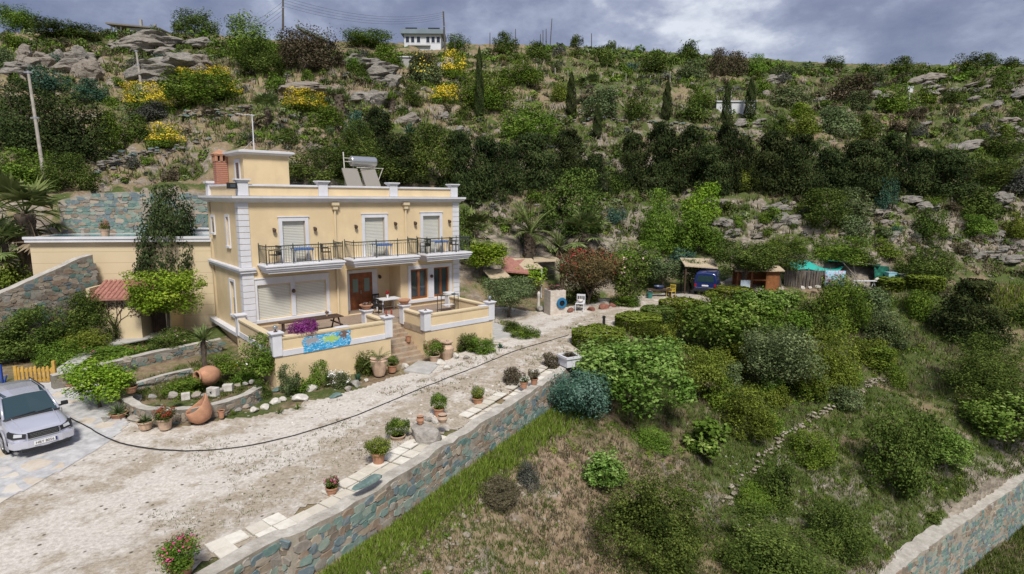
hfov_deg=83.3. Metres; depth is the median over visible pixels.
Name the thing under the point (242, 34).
shrub
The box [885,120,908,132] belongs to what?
shrub
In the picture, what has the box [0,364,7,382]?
fence post
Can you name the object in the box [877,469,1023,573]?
retaining wall
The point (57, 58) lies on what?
shrub
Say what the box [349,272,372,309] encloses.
door
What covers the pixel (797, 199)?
shrub
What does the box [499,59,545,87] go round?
shrub
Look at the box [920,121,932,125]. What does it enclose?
rock outcrop
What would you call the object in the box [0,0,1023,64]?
sky
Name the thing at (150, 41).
rock outcrop
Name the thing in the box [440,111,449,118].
rock outcrop
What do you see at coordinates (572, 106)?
cypress
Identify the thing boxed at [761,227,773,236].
shrub
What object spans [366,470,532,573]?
slope stones
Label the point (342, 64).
shrub
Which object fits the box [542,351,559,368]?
shrub
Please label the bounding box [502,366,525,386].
shrub
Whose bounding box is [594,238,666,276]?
shrub
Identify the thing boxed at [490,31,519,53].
shrub
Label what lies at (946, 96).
shrub
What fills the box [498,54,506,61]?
shrub
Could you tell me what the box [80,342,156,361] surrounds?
rose bed
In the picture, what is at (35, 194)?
fan palm
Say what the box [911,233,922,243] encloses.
shrub
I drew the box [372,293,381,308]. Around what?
porch chair
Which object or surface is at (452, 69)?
broom bush
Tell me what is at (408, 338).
flower pot
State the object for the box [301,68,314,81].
shrub
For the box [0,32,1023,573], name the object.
terrain
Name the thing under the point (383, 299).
white table
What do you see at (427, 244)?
balcony chair
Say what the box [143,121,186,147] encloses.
broom bush
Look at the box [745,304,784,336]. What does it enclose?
shrub
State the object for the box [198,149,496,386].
villa
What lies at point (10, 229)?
fan palm
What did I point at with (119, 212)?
retaining wall
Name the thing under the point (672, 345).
shrub
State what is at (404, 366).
stone
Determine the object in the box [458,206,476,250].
shrub
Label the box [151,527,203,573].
flowering plant
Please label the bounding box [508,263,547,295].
citrus tree
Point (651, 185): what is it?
shrub
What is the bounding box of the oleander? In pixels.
[608,256,649,303]
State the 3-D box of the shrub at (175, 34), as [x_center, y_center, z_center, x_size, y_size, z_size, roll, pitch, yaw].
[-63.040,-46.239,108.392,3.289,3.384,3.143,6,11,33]
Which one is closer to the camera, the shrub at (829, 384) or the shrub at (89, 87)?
the shrub at (829, 384)
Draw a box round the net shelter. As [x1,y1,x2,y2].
[828,260,888,286]
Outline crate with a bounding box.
[885,272,897,279]
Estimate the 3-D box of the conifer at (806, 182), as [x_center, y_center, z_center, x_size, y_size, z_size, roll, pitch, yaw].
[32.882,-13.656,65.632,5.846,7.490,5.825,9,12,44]
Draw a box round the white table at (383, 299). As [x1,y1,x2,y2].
[376,296,400,312]
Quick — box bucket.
[647,290,652,298]
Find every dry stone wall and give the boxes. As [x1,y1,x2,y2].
[90,147,167,173]
[93,150,125,158]
[167,137,212,152]
[178,105,254,117]
[270,112,314,123]
[550,113,758,139]
[721,377,888,504]
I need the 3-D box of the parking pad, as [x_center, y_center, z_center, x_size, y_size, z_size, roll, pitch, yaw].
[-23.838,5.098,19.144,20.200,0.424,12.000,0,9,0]
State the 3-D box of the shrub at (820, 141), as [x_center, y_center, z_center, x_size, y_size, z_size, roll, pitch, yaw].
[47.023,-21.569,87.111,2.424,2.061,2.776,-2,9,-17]
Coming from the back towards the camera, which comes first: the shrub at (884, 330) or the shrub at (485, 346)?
the shrub at (884, 330)
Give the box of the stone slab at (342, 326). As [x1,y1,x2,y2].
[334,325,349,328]
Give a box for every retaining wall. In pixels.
[58,192,208,233]
[194,360,583,573]
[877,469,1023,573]
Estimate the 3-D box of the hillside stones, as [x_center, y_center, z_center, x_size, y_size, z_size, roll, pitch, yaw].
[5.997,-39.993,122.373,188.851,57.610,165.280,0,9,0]
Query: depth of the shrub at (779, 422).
29.26 m
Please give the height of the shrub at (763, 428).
2.393 m
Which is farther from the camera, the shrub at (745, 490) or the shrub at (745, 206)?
the shrub at (745, 206)
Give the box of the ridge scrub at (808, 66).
[1,28,1023,84]
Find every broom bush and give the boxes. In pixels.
[119,80,177,111]
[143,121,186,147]
[175,67,199,81]
[194,64,231,78]
[222,81,242,95]
[280,86,327,112]
[408,50,442,85]
[427,83,459,104]
[441,48,466,78]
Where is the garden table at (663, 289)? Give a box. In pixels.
[646,288,671,296]
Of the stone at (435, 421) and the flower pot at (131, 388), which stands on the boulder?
the stone at (435, 421)
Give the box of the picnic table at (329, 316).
[305,313,343,329]
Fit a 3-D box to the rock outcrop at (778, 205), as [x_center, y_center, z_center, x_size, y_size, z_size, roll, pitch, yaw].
[28.846,-8.712,62.894,2.849,1.072,1.513,6,11,33]
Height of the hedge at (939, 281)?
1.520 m
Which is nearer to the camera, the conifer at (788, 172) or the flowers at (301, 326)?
the flowers at (301, 326)
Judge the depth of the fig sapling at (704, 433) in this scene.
26.45 m
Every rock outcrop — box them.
[0,61,32,75]
[15,44,54,68]
[47,45,99,64]
[49,62,74,75]
[70,57,105,80]
[107,29,183,56]
[122,52,194,84]
[182,37,212,48]
[188,54,213,72]
[276,81,335,97]
[345,53,380,68]
[348,89,388,106]
[366,61,401,86]
[393,112,421,125]
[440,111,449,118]
[455,125,463,131]
[711,217,733,225]
[724,228,740,236]
[734,118,748,126]
[750,232,762,238]
[762,90,770,96]
[762,202,789,210]
[765,78,781,84]
[767,74,777,78]
[771,223,782,229]
[773,212,799,226]
[812,96,829,100]
[869,90,890,99]
[873,209,894,218]
[876,219,894,224]
[889,231,900,243]
[897,195,913,201]
[907,72,947,84]
[908,196,933,212]
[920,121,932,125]
[923,85,945,95]
[949,139,983,150]
[963,78,992,86]
[966,95,981,102]
[971,248,1000,259]
[980,85,990,89]
[982,237,1011,252]
[991,100,1003,108]
[991,229,1005,237]
[993,191,1015,204]
[994,253,1023,263]
[996,117,1021,124]
[1010,87,1023,98]
[1010,240,1023,251]
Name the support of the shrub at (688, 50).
on the terrain at (470, 288)
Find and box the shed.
[729,263,784,290]
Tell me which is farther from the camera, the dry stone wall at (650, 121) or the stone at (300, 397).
the dry stone wall at (650, 121)
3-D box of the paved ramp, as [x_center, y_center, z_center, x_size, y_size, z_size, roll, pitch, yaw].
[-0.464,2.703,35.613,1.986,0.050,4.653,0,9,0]
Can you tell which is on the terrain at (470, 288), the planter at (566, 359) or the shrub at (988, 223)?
the shrub at (988, 223)
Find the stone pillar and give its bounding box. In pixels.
[544,284,566,314]
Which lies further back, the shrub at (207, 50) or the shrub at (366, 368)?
the shrub at (207, 50)
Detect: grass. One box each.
[0,28,1023,279]
[37,306,514,401]
[950,282,1023,326]
[962,525,1023,573]
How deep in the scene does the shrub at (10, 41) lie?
94.19 m
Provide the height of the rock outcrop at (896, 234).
1.514 m
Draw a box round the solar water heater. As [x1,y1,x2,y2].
[342,152,383,185]
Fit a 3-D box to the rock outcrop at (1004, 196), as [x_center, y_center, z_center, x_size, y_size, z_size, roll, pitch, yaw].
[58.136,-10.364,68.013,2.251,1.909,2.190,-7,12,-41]
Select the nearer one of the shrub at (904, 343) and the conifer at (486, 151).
the shrub at (904, 343)
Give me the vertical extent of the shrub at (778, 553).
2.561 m
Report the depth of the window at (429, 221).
35.72 m
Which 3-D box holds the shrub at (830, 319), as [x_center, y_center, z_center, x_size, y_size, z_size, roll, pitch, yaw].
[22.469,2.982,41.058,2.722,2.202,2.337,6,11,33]
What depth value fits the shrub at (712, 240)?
56.87 m
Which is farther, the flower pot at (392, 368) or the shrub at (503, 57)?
the shrub at (503, 57)
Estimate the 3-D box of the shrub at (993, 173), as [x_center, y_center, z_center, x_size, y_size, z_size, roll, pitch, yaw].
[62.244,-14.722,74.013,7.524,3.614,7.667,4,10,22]
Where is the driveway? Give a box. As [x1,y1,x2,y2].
[0,277,783,573]
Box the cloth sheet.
[824,270,845,286]
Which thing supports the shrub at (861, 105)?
on the terrain at (470, 288)
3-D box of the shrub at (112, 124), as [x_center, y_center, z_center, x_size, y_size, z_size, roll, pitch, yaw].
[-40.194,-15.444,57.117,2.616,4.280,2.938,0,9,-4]
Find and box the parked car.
[0,377,75,453]
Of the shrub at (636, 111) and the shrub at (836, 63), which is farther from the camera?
the shrub at (836, 63)
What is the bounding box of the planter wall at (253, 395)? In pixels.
[121,385,264,423]
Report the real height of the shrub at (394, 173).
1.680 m
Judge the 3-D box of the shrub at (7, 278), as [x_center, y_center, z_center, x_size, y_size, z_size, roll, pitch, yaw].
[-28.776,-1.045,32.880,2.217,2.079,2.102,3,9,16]
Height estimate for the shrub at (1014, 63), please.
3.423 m
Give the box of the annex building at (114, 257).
[22,228,215,347]
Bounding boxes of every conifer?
[0,78,64,155]
[8,87,118,165]
[282,145,359,181]
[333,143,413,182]
[339,118,378,159]
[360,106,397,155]
[377,135,429,183]
[403,121,453,181]
[436,129,480,200]
[461,135,508,201]
[493,143,525,195]
[513,132,565,190]
[550,129,588,176]
[581,153,612,195]
[614,132,651,187]
[636,120,682,189]
[649,152,693,190]
[666,124,710,184]
[690,145,733,194]
[705,120,743,192]
[730,134,759,192]
[744,130,794,194]
[758,153,809,191]
[775,134,827,197]
[808,147,855,200]
[827,162,870,198]
[832,139,892,196]
[868,131,911,193]
[891,146,941,194]
[912,148,984,197]
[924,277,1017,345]
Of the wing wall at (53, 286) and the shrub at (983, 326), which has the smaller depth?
the wing wall at (53, 286)
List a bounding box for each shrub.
[0,2,42,32]
[0,46,16,67]
[0,147,57,185]
[0,251,32,288]
[0,303,73,358]
[0,332,34,362]
[1,32,22,47]
[24,63,71,92]
[27,14,105,39]
[31,337,91,368]
[34,152,101,191]
[40,41,52,47]
[41,48,51,53]
[49,53,63,62]
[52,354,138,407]
[54,290,120,346]
[58,327,114,354]
[68,77,111,101]
[93,109,123,151]
[99,28,111,35]
[101,95,124,106]
[111,77,125,85]
[114,113,152,141]
[117,32,129,39]
[125,59,136,68]
[126,156,142,168]
[127,99,171,120]
[140,157,151,164]
[149,25,161,31]
[152,64,246,106]
[158,169,180,180]
[168,32,185,47]
[169,5,222,36]
[178,166,191,176]
[200,106,217,115]
[201,47,214,55]
[215,50,225,57]
[220,8,284,63]
[234,39,288,76]
[237,131,250,139]
[240,84,249,92]
[247,133,257,139]
[252,377,272,399]
[264,72,286,90]
[270,20,343,70]
[271,127,298,143]
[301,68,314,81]
[306,104,344,128]
[308,359,329,388]
[324,125,333,134]
[336,57,345,67]
[339,25,397,48]
[343,109,370,140]
[344,57,361,70]
[349,61,369,78]
[353,350,375,375]
[359,49,366,55]
[362,76,370,83]
[373,42,403,66]
[382,164,406,178]
[394,105,415,115]
[401,84,423,105]
[408,52,441,84]
[443,105,451,111]
[446,33,470,51]
[454,65,516,108]
[455,103,472,119]
[456,332,478,352]
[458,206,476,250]
[470,336,495,354]
[471,89,505,111]
[475,275,507,284]
[477,473,522,509]
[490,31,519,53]
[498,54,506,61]
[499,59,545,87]
[499,98,563,141]
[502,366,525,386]
[503,319,524,332]
[509,324,541,339]
[513,54,520,64]
[516,54,530,64]
[516,458,541,491]
[525,189,542,201]
[526,39,552,60]
[539,167,605,234]
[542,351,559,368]
[549,79,568,101]
[551,60,561,71]
[552,46,565,55]
[563,279,599,305]
[569,49,581,58]
[570,33,583,46]
[580,85,619,118]
[584,452,713,573]
[590,45,610,61]
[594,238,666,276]
[598,51,616,66]
[604,40,616,49]
[605,174,629,192]
[605,208,627,222]
[609,295,640,306]
[613,55,623,61]
[621,66,633,78]
[624,90,651,119]
[627,62,637,69]
[631,425,674,456]
[636,80,649,92]
[636,177,675,197]
[638,188,681,249]
[639,47,673,73]
[652,322,679,345]
[655,334,685,366]
[657,226,693,259]
[668,246,696,261]
[672,38,700,59]
[672,209,711,251]
[673,301,705,332]
[674,93,710,122]
[676,58,709,79]
[687,83,717,106]
[692,225,726,253]
[698,375,740,411]
[699,290,727,322]
[701,493,856,573]
[705,47,727,76]
[705,351,725,374]
[709,360,743,388]
[712,354,741,384]
[716,341,756,376]
[716,380,778,443]
[718,200,736,215]
[720,339,741,357]
[721,77,730,84]
[722,49,749,76]
[732,215,743,224]
[733,168,760,189]
[733,221,743,228]
[733,474,779,517]
[740,203,749,210]
[743,323,776,353]
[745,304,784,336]
[747,53,767,73]
[750,70,762,79]
[754,408,785,436]
[754,451,796,517]
[755,77,772,92]
[756,375,785,400]
[757,213,770,223]
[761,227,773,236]
[762,384,792,409]
[763,233,808,253]
[764,206,783,221]
[766,113,788,132]
[767,64,802,75]
[767,84,813,107]
[769,309,815,338]
[773,320,796,340]
[773,342,810,372]
[776,72,791,82]
[782,364,828,398]
[784,109,822,136]
[784,427,837,469]
[786,369,829,402]
[794,195,804,202]
[796,187,857,229]
[797,299,828,338]
[804,324,864,395]
[805,234,874,265]
[806,496,875,565]
[807,378,835,400]
[809,274,874,335]
[811,374,840,396]
[812,313,847,346]
[815,137,830,146]
[819,55,847,70]
[819,105,863,138]
[825,72,877,100]
[831,380,865,410]
[833,214,873,242]
[838,187,877,220]
[840,364,865,383]
[841,90,869,110]
[845,247,881,266]
[845,285,894,320]
[849,338,886,369]
[850,343,898,371]
[851,114,883,138]
[855,408,945,500]
[857,62,873,74]
[858,306,914,349]
[865,320,903,347]
[865,336,899,368]
[869,63,889,81]
[869,85,885,93]
[869,238,903,257]
[874,82,920,112]
[874,177,899,210]
[876,226,894,237]
[883,79,899,87]
[884,55,916,74]
[884,364,909,392]
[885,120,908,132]
[889,226,903,231]
[893,246,959,285]
[894,73,908,82]
[896,291,934,310]
[901,106,928,119]
[902,76,909,83]
[903,289,933,322]
[905,119,921,132]
[910,62,933,75]
[911,207,950,237]
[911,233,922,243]
[912,124,929,137]
[917,85,938,102]
[919,103,932,111]
[925,511,944,525]
[926,197,941,205]
[937,331,1023,408]
[939,87,966,102]
[942,202,961,210]
[947,104,960,114]
[949,50,983,70]
[953,241,972,253]
[954,318,1004,349]
[955,187,1004,218]
[956,71,969,79]
[963,214,999,235]
[965,157,1023,185]
[969,70,980,77]
[970,116,981,123]
[976,52,1002,66]
[976,78,987,87]
[976,121,990,131]
[978,140,991,148]
[983,134,1023,155]
[987,70,1013,88]
[994,123,1017,138]
[995,56,1023,68]
[1001,211,1023,238]
[1003,168,1023,195]
[1006,301,1023,326]
[1008,101,1023,120]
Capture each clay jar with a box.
[416,415,423,424]
[437,413,447,423]
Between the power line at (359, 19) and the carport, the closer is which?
the carport
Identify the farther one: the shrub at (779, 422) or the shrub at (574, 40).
the shrub at (574, 40)
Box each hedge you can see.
[571,323,625,350]
[614,310,662,335]
[639,304,676,324]
[658,296,705,314]
[710,284,754,299]
[872,276,915,292]
[905,273,946,291]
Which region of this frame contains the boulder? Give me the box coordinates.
[411,422,441,444]
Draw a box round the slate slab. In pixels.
[351,474,381,490]
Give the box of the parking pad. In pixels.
[0,382,128,502]
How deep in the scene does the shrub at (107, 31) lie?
112.86 m
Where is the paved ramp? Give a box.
[493,322,518,339]
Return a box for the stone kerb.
[136,368,193,390]
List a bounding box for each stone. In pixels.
[123,356,132,362]
[126,415,139,421]
[133,395,141,400]
[148,394,156,398]
[168,391,177,398]
[191,391,200,397]
[242,404,249,408]
[250,406,258,412]
[260,403,268,409]
[269,397,280,404]
[279,396,286,401]
[291,394,308,400]
[306,384,317,391]
[329,392,342,397]
[344,386,351,391]
[350,380,360,386]
[401,363,408,369]
[431,418,438,423]
[436,359,446,364]
[443,364,449,369]
[452,352,458,357]
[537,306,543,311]
[599,304,608,309]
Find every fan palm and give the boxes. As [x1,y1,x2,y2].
[0,168,73,269]
[0,212,29,273]
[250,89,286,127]
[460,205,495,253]
[561,204,611,257]
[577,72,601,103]
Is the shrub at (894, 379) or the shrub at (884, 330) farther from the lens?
the shrub at (884, 330)
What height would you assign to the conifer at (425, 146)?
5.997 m
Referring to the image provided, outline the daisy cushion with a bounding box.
[324,369,351,389]
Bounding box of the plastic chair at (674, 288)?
[666,284,675,296]
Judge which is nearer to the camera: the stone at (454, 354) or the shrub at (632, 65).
the stone at (454, 354)
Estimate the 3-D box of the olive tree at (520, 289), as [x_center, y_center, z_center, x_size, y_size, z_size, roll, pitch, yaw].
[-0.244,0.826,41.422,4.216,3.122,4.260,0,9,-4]
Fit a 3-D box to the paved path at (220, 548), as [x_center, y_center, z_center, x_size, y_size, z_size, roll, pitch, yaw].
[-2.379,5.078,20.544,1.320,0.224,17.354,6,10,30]
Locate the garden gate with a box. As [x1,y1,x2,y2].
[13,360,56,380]
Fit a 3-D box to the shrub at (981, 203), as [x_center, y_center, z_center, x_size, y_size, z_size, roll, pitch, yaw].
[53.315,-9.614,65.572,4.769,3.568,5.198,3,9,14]
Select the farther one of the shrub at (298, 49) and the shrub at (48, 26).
the shrub at (48, 26)
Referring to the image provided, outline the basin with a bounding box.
[654,285,663,288]
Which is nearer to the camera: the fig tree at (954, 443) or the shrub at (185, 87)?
the fig tree at (954, 443)
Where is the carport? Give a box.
[680,258,717,293]
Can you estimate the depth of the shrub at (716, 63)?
136.50 m
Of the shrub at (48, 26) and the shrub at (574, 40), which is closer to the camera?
the shrub at (48, 26)
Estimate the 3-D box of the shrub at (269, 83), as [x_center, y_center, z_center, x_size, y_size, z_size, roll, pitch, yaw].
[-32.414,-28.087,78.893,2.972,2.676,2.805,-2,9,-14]
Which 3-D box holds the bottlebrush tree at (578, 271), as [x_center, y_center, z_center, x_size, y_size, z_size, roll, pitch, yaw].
[5.755,-0.707,43.265,5.264,4.587,5.194,7,11,37]
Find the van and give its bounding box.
[694,268,720,292]
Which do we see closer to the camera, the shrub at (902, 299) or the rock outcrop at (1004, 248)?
the shrub at (902, 299)
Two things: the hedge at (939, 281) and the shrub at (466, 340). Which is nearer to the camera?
the shrub at (466, 340)
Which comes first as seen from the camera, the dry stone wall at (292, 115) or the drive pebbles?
the drive pebbles
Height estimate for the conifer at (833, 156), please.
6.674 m
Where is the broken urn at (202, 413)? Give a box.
[185,393,212,423]
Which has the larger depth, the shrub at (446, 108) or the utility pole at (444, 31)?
the utility pole at (444, 31)
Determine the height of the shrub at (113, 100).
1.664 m
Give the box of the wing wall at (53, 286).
[0,254,98,363]
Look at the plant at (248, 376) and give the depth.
25.22 m
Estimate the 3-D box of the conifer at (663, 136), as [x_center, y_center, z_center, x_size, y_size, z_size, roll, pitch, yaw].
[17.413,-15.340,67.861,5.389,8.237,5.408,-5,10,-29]
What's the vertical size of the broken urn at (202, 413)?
1.080 m
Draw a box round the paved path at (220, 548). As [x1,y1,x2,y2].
[205,365,556,558]
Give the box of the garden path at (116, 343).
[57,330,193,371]
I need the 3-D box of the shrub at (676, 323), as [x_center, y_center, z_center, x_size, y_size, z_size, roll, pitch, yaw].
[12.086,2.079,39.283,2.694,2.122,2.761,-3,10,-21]
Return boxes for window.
[210,215,215,234]
[224,214,230,247]
[228,278,236,317]
[234,159,240,178]
[254,272,331,323]
[277,216,309,261]
[361,213,387,255]
[405,36,409,42]
[408,262,451,303]
[416,36,420,42]
[419,212,442,252]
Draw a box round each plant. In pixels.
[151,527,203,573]
[160,376,203,401]
[229,369,260,386]
[291,377,311,393]
[292,401,304,410]
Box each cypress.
[474,45,484,116]
[565,71,576,114]
[592,102,602,138]
[661,80,672,119]
[720,81,731,121]
[743,77,756,118]
[905,124,911,148]
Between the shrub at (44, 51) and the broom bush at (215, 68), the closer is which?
the broom bush at (215, 68)
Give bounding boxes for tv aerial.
[238,113,254,149]
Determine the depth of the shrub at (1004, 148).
87.10 m
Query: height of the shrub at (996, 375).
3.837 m
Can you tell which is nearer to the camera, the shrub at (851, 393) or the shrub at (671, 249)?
the shrub at (851, 393)
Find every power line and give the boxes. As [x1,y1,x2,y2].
[285,0,442,18]
[285,3,442,21]
[285,6,442,23]
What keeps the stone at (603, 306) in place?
on the terrain at (470, 288)
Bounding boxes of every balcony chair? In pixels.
[268,245,281,263]
[320,243,331,258]
[420,239,430,252]
[449,238,458,251]
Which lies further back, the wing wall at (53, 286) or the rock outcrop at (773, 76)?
the rock outcrop at (773, 76)
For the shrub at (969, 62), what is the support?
on the terrain at (470, 288)
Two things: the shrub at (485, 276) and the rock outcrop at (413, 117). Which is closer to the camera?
the shrub at (485, 276)
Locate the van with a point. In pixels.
(707, 279)
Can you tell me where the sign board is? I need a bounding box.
[740,280,750,290]
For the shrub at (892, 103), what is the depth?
106.08 m
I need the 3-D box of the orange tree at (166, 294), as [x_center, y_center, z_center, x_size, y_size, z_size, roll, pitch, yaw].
[-18.411,0.886,30.735,4.045,3.779,4.004,-7,12,-40]
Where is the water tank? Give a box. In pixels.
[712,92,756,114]
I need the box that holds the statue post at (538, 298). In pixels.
[537,291,540,310]
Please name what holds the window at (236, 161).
in the villa
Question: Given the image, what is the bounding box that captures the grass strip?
[312,373,609,573]
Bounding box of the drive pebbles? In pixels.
[136,306,610,538]
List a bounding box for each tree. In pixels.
[119,267,207,334]
[131,184,197,281]
[323,85,354,117]
[383,89,399,112]
[460,242,510,276]
[480,276,535,316]
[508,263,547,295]
[554,246,623,303]
[572,330,697,419]
[644,257,678,291]
[672,258,707,292]
[674,341,727,399]
[677,293,771,348]
[680,181,721,221]
[710,239,780,284]
[732,286,799,317]
[738,320,829,387]
[760,243,809,286]
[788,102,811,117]
[913,425,978,468]
[957,386,1023,441]
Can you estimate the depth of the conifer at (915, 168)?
68.31 m
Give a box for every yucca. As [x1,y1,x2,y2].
[183,322,217,366]
[543,232,567,258]
[547,256,569,288]
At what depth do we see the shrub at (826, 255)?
55.56 m
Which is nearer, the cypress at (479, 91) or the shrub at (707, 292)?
the shrub at (707, 292)
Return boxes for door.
[151,308,166,332]
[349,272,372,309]
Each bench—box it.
[278,319,315,331]
[852,280,874,285]
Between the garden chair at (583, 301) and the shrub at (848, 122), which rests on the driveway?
the garden chair at (583, 301)
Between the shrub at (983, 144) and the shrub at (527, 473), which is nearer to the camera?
the shrub at (527, 473)
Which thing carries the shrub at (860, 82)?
on the terrain at (470, 288)
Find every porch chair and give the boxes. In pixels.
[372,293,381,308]
[372,298,383,313]
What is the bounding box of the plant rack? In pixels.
[437,292,458,311]
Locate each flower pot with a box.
[98,220,110,235]
[99,401,129,418]
[124,381,137,393]
[133,413,153,430]
[150,405,176,430]
[217,409,224,418]
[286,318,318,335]
[323,475,339,496]
[363,435,392,464]
[384,416,409,440]
[387,355,399,372]
[405,335,410,341]
[423,338,445,361]
[430,392,447,416]
[470,385,484,404]
[519,375,528,388]
[528,368,540,384]
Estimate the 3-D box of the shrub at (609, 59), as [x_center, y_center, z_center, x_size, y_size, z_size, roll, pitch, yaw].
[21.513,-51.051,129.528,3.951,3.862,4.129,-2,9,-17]
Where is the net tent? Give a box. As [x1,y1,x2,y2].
[789,260,843,270]
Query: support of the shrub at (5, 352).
on the terrain at (470, 288)
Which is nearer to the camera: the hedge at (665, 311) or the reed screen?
the hedge at (665, 311)
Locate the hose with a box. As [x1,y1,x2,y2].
[70,334,568,451]
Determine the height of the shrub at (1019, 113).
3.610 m
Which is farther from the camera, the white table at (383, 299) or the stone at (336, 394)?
the white table at (383, 299)
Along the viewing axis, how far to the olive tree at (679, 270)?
51.06 m
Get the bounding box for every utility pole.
[23,71,48,193]
[135,50,142,88]
[281,0,284,30]
[442,11,445,51]
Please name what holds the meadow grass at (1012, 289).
on the terrain at (470, 288)
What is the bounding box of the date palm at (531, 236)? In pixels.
[498,199,565,258]
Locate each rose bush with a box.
[142,326,198,354]
[212,352,242,374]
[235,332,275,376]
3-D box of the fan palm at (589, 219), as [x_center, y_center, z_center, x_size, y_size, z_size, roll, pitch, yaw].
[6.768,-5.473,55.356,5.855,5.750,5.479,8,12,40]
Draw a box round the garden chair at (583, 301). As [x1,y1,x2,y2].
[575,294,584,311]
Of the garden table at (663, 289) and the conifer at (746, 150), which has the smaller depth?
the garden table at (663, 289)
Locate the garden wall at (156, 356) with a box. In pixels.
[50,338,225,388]
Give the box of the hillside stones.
[3,49,1022,278]
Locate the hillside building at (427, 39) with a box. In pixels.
[400,27,446,49]
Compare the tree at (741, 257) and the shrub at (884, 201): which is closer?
the tree at (741, 257)
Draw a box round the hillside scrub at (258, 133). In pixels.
[0,31,1023,277]
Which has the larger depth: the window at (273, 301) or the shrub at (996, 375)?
the shrub at (996, 375)
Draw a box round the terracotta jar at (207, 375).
[193,365,220,385]
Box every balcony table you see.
[290,247,313,262]
[372,243,391,256]
[432,240,448,252]
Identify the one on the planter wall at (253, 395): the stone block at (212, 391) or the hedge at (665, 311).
the stone block at (212, 391)
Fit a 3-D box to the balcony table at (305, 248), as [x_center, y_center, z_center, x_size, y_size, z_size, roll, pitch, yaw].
[-10.892,-1.673,29.900,1.020,0.730,0.628,-7,12,-41]
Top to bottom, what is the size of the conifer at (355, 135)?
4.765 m
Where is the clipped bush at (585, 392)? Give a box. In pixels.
[547,366,613,421]
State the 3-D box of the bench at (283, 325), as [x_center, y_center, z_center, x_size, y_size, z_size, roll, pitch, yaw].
[-10.823,1.918,29.274,2.000,0.450,0.280,-7,12,-41]
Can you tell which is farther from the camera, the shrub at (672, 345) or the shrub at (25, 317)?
the shrub at (672, 345)
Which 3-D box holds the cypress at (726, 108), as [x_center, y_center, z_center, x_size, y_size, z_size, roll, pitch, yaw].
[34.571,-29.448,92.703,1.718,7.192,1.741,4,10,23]
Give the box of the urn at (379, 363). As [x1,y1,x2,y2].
[363,347,394,376]
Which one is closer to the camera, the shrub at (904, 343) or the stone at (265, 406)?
the stone at (265, 406)
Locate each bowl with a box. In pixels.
[359,302,372,309]
[398,298,410,304]
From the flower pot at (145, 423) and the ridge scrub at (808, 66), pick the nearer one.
the flower pot at (145, 423)
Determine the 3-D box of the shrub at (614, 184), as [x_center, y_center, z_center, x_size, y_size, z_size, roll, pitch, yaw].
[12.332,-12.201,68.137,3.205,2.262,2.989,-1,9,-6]
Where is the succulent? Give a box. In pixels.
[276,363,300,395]
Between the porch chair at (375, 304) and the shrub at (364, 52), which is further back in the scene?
the shrub at (364, 52)
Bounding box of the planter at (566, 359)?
[557,350,581,367]
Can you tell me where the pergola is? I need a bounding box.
[483,256,560,302]
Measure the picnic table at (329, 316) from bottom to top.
0.783 m
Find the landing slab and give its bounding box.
[404,360,437,374]
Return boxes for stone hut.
[397,56,414,66]
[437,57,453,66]
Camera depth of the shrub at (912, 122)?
96.14 m
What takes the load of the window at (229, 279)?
in the villa
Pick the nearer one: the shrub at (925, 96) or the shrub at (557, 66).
the shrub at (925, 96)
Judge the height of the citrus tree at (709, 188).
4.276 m
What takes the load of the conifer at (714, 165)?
on the terrain at (470, 288)
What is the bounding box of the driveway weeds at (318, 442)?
[120,318,585,541]
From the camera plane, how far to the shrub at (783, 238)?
56.73 m
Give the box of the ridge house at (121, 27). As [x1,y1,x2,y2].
[105,19,169,33]
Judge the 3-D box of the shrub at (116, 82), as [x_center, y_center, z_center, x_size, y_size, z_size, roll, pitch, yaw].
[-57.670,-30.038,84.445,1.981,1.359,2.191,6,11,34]
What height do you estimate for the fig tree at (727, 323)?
4.077 m
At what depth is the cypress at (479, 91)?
83.76 m
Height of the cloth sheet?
1.500 m
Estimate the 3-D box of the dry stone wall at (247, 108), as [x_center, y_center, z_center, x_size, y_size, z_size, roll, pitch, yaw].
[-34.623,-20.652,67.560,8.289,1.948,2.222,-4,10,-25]
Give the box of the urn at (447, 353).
[440,340,453,359]
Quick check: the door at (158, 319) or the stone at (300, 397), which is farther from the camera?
the door at (158, 319)
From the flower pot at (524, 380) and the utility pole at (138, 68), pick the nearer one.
the flower pot at (524, 380)
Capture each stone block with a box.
[181,392,189,400]
[206,386,219,396]
[222,383,233,391]
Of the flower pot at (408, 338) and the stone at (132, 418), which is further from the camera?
the flower pot at (408, 338)
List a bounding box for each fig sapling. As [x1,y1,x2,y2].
[581,447,628,487]
[682,417,731,458]
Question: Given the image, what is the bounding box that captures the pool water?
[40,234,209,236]
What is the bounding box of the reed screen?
[784,267,831,288]
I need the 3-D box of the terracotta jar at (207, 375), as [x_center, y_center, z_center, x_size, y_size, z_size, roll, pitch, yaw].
[-12.919,3.764,24.460,0.860,0.851,1.000,6,2,30]
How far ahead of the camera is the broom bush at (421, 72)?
97.65 m
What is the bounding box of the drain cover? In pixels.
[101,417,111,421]

